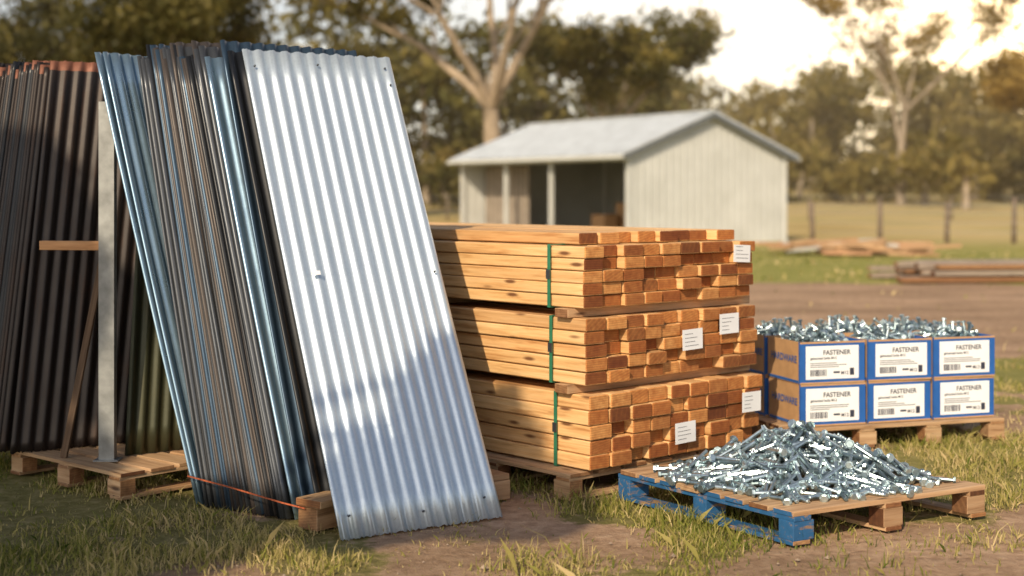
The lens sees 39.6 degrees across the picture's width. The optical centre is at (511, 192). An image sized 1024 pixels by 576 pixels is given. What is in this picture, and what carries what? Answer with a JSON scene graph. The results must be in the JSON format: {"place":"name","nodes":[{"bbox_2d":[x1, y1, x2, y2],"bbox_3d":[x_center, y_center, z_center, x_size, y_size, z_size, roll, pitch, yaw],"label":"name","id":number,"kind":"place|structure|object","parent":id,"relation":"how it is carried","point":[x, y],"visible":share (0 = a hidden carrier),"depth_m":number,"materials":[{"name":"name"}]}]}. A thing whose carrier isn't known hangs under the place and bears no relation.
{"place":"outdoors","nodes":[
{"label":"outdoors","id":0,"kind":"place"},
{"bbox_2d":[0,178,1023,575],"bbox_3d":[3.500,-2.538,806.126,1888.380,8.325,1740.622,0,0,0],"label":"ground","id":1,"kind":"structure","parent":0,"point":[998,312],"depth_m":7.16,"materials":[{"name":"green plant"}]},
{"bbox_2d":[0,0,141,63],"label":"gum tree","id":2,"kind":"object","parent":1,"relation":"on","point":[29,41],"visible":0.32,"depth_m":61.34,"materials":[{"name":"green plant"}]},
{"bbox_2d":[11,442,191,500],"bbox_3d":[-2.081,1.528,8.148,1.106,0.138,1.100,0,0,41],"label":"wooden pallet","id":3,"kind":"object","parent":1,"relation":"on","point":[124,472],"visible":0.38,"depth_m":7.72,"materials":[{"name":"brown wood"}]},
{"bbox_2d":[0,60,135,453],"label":"dark corrugated sheet stack","id":4,"kind":"object","parent":3,"relation":"on","point":[48,150],"visible":0.71,"depth_m":8.19,"materials":[{"name":"black metal"}]},
{"bbox_2d":[39,101,122,461],"bbox_3d":[-2.365,0.481,7.775,0.478,1.953,0.119,0,0,9],"label":"steel support post","id":5,"kind":"object","parent":3,"relation":"on","point":[104,296],"visible":0.88,"depth_m":7.72,"materials":[{"name":"grey metal"}]},
{"bbox_2d":[125,245,182,455],"bbox_3d":[-1.786,0.430,8.288,1.081,2.052,0.280,0,0,-37],"label":"olive corrugated sheet","id":6,"kind":"object","parent":3,"relation":"on","point":[151,425],"visible":0.09,"depth_m":8.00,"materials":[{"name":"metal"}]},
{"bbox_2d":[31,0,287,58],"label":"gum tree","id":7,"kind":"object","parent":1,"relation":"on","point":[152,22],"visible":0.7,"depth_m":56.87,"materials":[{"name":"green plant"}]},
{"bbox_2d":[94,40,356,519],"bbox_3d":[-1.238,0.398,7.631,1.827,2.417,1.150,0,0,38],"label":"corrugated sheet stack","id":8,"kind":"object","parent":1,"relation":"on","point":[182,121],"visible":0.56,"depth_m":7.35,"materials":[{"name":"grey metal"}]},
{"bbox_2d":[0,0,698,207],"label":"distant trees","id":9,"kind":"object","parent":1,"relation":"on","point":[425,78],"visible":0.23,"depth_m":87.90,"materials":[{"name":"green plant"}]},
{"bbox_2d":[309,33,395,64],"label":"gum tree","id":10,"kind":"object","parent":1,"relation":"on","point":[364,52],"visible":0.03,"depth_m":70.75,"materials":[{"name":"green plant"}]},
{"bbox_2d":[242,48,502,540],"bbox_3d":[-0.738,0.421,7.280,0.886,2.374,1.209,0,0,-33],"label":"corrugated roofing sheet","id":11,"kind":"object","parent":1,"relation":"on","point":[399,432],"visible":1,"depth_m":7.23,"materials":[{"name":"metal"}]},
{"bbox_2d":[296,469,509,531],"bbox_3d":[-0.592,1.524,7.201,1.225,0.147,0.419,0,0,-40],"label":"wooden bearer","id":12,"kind":"object","parent":1,"relation":"on","point":[317,512],"visible":0.38,"depth_m":6.76,"materials":[{"name":"brown wood"}]},
{"bbox_2d":[276,0,562,143],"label":"gum tree","id":13,"kind":"object","parent":1,"relation":"on","point":[390,23],"visible":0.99,"depth_m":63.74,"materials":[{"name":"brown plant"}]},
{"bbox_2d":[486,446,722,500],"bbox_3d":[0.418,1.528,8.300,1.450,0.138,1.261,0,0,-42],"label":"wooden pallet","id":14,"kind":"object","parent":1,"relation":"on","point":[568,477],"visible":0.26,"depth_m":7.63,"materials":[{"name":"brown wood"}]},
{"bbox_2d":[429,222,761,470],"bbox_3d":[-0.202,0.835,9.149,1.520,1.239,3.460,0,0,-42],"label":"timber stack","id":15,"kind":"object","parent":14,"relation":"on","point":[590,348],"visible":0.57,"depth_m":7.86,"materials":[{"name":"brown wood"}]},
{"bbox_2d":[503,0,734,118],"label":"gum tree","id":16,"kind":"object","parent":1,"relation":"on","point":[689,42],"visible":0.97,"depth_m":74.14,"materials":[{"name":"green plant"}]},
{"bbox_2d":[447,110,800,241],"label":"farm shed","id":17,"kind":"structure","parent":1,"relation":"on","point":[710,169],"depth_m":46.48,"materials":[{"name":"metal"}]},
{"bbox_2d":[412,114,1023,208],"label":"shrubs","id":18,"kind":"object","parent":1,"relation":"on","point":[963,169],"visible":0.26,"depth_m":90.69,"materials":[{"name":"green plant"}]},
{"bbox_2d":[423,196,1023,220],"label":"farm fence","id":19,"kind":"object","parent":1,"relation":"on","point":[951,207],"visible":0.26,"depth_m":70.90,"materials":[{"name":"brown wood"}]},
{"bbox_2d":[567,49,1023,190],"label":"distant trees","id":20,"kind":"object","parent":1,"relation":"on","point":[821,115],"visible":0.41,"depth_m":116.14,"materials":[{"name":"green plant"}]},
{"bbox_2d":[617,463,985,545],"bbox_3d":[1.446,1.520,7.228,1.362,0.154,1.236,0,0,-29],"label":"blue pallet","id":21,"kind":"object","parent":1,"relation":"on","point":[886,513],"visible":0.56,"depth_m":6.84,"materials":[{"name":"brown wood"}]},
{"bbox_2d":[653,419,955,505],"bbox_3d":[1.459,1.301,7.194,1.278,0.324,1.206,0,0,-34],"label":"bolt pile","id":22,"kind":"object","parent":21,"relation":"on","point":[781,460],"visible":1,"depth_m":6.97,"materials":[{"name":"metal"}]},
{"bbox_2d":[755,238,961,255],"bbox_3d":[8.831,1.397,36.689,4.861,0.502,3.384,0,0,0],"label":"scrap wood pile","id":23,"kind":"object","parent":1,"relation":"on","point":[857,246],"visible":0.98,"depth_m":35.98,"materials":[{"name":"brown wood"}]},
{"bbox_2d":[752,415,1004,447],"bbox_3d":[2.305,1.528,9.452,1.558,0.138,1.000,0,0,-18],"label":"wooden pallet","id":24,"kind":"object","parent":1,"relation":"on","point":[866,433],"visible":0.33,"depth_m":9.06,"materials":[{"name":"brown wood"}]},
{"bbox_2d":[740,371,768,415],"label":"bolt box","id":25,"kind":"object","parent":24,"relation":"on","point":[764,389],"visible":0.16,"depth_m":9.27,"materials":[{"name":"cardboard"}]},
{"bbox_2d":[746,317,804,375],"bbox_3d":[1.796,1.011,9.531,0.459,0.362,0.432,0,0,-18],"label":"bolt box","id":26,"kind":"object","parent":25,"relation":"on","point":[765,331],"visible":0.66,"depth_m":9.38,"materials":[{"name":"cardboard"}]},
{"bbox_2d":[769,377,865,425],"bbox_3d":[1.947,1.325,9.098,0.459,0.262,0.435,0,0,-17],"label":"bolt box","id":27,"kind":"object","parent":24,"relation":"on","point":[829,404],"visible":0.99,"depth_m":8.91,"materials":[{"name":"cardboard"}]},
{"bbox_2d":[768,323,864,384],"bbox_3d":[1.942,1.012,9.098,0.459,0.360,0.435,0,0,-17],"label":"bolt box","id":28,"kind":"object","parent":27,"relation":"on","point":[820,355],"visible":1,"depth_m":8.93,"materials":[{"name":"cardboard"}]},
{"bbox_2d":[803,314,875,332],"bbox_3d":[2.257,1.014,9.678,0.459,0.357,0.432,0,0,-18],"label":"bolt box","id":29,"kind":"object","parent":28,"relation":"in","point":[845,326],"visible":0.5,"depth_m":9.63,"materials":[{"name":"metal"}]},
{"bbox_2d":[865,379,930,422],"bbox_3d":[2.399,1.325,9.249,0.459,0.262,0.435,0,0,-18],"label":"bolt box","id":30,"kind":"object","parent":24,"relation":"on","point":[897,400],"visible":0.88,"depth_m":9.04,"materials":[{"name":"cardboard"}]},
{"bbox_2d":[837,320,930,381],"bbox_3d":[2.405,1.008,9.244,0.459,0.368,0.435,0,0,-17],"label":"bolt box","id":31,"kind":"object","parent":30,"relation":"on","point":[896,353],"visible":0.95,"depth_m":9.05,"materials":[{"name":"cardboard"}]},
{"bbox_2d":[868,314,930,330],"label":"screws","id":32,"kind":"object","parent":31,"relation":"in","point":[907,323],"visible":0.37,"depth_m":9.76,"materials":[{"name":"metal"}]},
{"bbox_2d":[930,376,993,419],"bbox_3d":[2.854,1.325,9.394,0.459,0.262,0.435,0,0,-18],"label":"bolt box","id":33,"kind":"object","parent":24,"relation":"on","point":[961,397],"visible":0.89,"depth_m":9.19,"materials":[{"name":"cardboard"}]},
{"bbox_2d":[908,317,994,377],"bbox_3d":[2.860,1.012,9.391,0.459,0.360,0.435,0,0,-17],"label":"bolt box","id":34,"kind":"object","parent":33,"relation":"on","point":[958,350],"visible":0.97,"depth_m":9.21,"materials":[{"name":"cardboard"}]},
{"bbox_2d":[797,0,1023,204],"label":"gum tree","id":35,"kind":"object","parent":1,"relation":"on","point":[881,44],"visible":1,"depth_m":91.49,"materials":[{"name":"beige plant"}]},
{"bbox_2d":[810,197,1023,243],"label":"farm fence","id":36,"kind":"object","parent":1,"relation":"on","point":[1014,213],"visible":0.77,"depth_m":45.08,"materials":[{"name":"brown wood"}]},
{"bbox_2d":[867,259,1023,282],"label":"lumber pile","id":37,"kind":"object","parent":1,"relation":"on","point":[987,270],"visible":1,"depth_m":25.34,"materials":[{"name":"brown wood"}]},
{"bbox_2d":[967,37,1023,118],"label":"gum tree","id":38,"kind":"object","parent":1,"relation":"on","point":[1007,71],"visible":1,"depth_m":83.07,"materials":[{"name":"green plant"}]},
{"bbox_2d":[970,49,1023,112],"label":"gum tree","id":39,"kind":"object","parent":1,"relation":"on","point":[973,91],"visible":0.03,"depth_m":90.80,"materials":[{"name":"green plant"}]},
{"bbox_2d":[0,249,1023,575],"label":"grass","id":40,"kind":"structure","parent":0,"point":[88,545],"depth_m":6.66,"materials":[{"name":"green plant"}]},
{"bbox_2d":[0,0,1023,174],"label":"sky","id":41,"kind":"structure","parent":0,"point":[770,36],"materials":[{"name":"white"}]},
{"bbox_2d":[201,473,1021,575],"bbox_3d":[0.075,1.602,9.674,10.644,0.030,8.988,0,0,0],"label":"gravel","id":42,"kind":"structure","parent":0,"point":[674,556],"depth_m":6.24,"materials":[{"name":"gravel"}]}
]}

